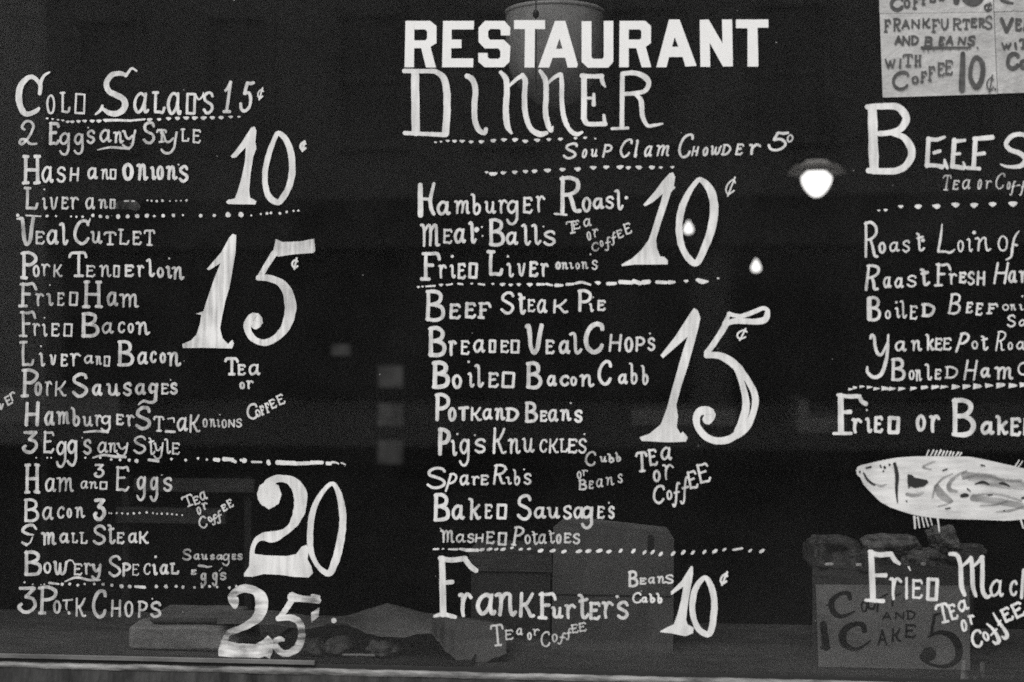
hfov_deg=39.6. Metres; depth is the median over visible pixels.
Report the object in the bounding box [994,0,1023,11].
paper bill
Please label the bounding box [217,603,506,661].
shelf paper
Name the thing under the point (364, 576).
room floor
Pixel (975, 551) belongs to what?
bread roll
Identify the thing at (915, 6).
paper bill
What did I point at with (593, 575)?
cardboard carton
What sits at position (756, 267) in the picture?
bare bulb
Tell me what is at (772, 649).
display shelf
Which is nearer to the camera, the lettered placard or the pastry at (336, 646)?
the lettered placard
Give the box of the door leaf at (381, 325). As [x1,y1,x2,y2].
[311,286,437,544]
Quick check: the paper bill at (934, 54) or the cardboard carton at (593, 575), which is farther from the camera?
the cardboard carton at (593, 575)
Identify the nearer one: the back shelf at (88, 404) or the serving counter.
the back shelf at (88, 404)
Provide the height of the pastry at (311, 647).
0.043 m
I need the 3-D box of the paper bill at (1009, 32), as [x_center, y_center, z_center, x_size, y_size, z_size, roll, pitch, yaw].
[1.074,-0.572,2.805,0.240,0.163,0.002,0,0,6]
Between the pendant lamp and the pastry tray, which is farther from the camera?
the pendant lamp
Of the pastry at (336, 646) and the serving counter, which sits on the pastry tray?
the pastry at (336, 646)
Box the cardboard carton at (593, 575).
[552,516,673,651]
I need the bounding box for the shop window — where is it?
[0,10,1023,681]
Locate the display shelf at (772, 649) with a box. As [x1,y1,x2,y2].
[0,609,1023,681]
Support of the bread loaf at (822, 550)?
in the bread crate
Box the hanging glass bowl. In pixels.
[505,0,603,107]
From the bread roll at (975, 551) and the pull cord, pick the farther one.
the pull cord
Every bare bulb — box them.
[684,33,692,233]
[751,17,760,271]
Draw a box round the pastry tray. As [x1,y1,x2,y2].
[253,625,475,666]
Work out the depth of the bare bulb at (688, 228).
9.23 m
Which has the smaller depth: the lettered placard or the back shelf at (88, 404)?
the lettered placard
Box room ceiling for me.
[0,0,1018,78]
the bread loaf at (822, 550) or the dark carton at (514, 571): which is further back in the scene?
the dark carton at (514, 571)
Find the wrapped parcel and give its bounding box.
[129,605,259,650]
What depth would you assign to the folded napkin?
3.00 m
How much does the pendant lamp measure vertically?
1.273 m
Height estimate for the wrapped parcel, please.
0.077 m
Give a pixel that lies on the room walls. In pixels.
(364, 166)
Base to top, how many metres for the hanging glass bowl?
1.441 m
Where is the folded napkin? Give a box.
[342,653,374,656]
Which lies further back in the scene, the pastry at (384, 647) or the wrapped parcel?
the wrapped parcel
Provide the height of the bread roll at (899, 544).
0.042 m
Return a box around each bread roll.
[859,533,921,555]
[897,547,947,565]
[925,524,960,554]
[945,543,986,569]
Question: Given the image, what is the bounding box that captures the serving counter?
[631,395,848,624]
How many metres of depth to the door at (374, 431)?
10.50 m
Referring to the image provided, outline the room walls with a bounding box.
[0,62,1023,551]
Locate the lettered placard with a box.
[816,584,969,669]
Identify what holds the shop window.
attached to the restaurant front
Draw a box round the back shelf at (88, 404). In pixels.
[0,387,255,611]
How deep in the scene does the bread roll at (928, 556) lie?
2.97 m
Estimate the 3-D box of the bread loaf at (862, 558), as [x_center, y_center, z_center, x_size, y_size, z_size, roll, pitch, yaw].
[0.747,0.465,3.000,0.106,0.057,0.088,0,0,6]
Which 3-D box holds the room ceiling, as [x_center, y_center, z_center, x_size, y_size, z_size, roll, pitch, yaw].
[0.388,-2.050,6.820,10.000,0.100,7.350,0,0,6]
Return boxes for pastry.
[298,637,324,656]
[321,635,353,657]
[365,637,399,657]
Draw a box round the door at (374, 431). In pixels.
[311,286,437,544]
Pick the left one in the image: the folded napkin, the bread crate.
the folded napkin
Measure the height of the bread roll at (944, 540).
0.063 m
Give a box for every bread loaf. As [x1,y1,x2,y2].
[802,534,862,569]
[849,548,891,573]
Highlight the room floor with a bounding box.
[0,538,1023,628]
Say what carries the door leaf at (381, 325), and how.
in the door at (374, 431)
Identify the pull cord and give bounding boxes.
[533,0,538,100]
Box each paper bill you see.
[879,0,992,12]
[880,12,996,97]
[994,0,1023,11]
[994,11,1023,93]
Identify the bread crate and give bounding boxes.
[812,548,973,669]
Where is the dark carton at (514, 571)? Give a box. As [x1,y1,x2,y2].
[469,540,552,638]
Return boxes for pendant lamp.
[787,0,845,196]

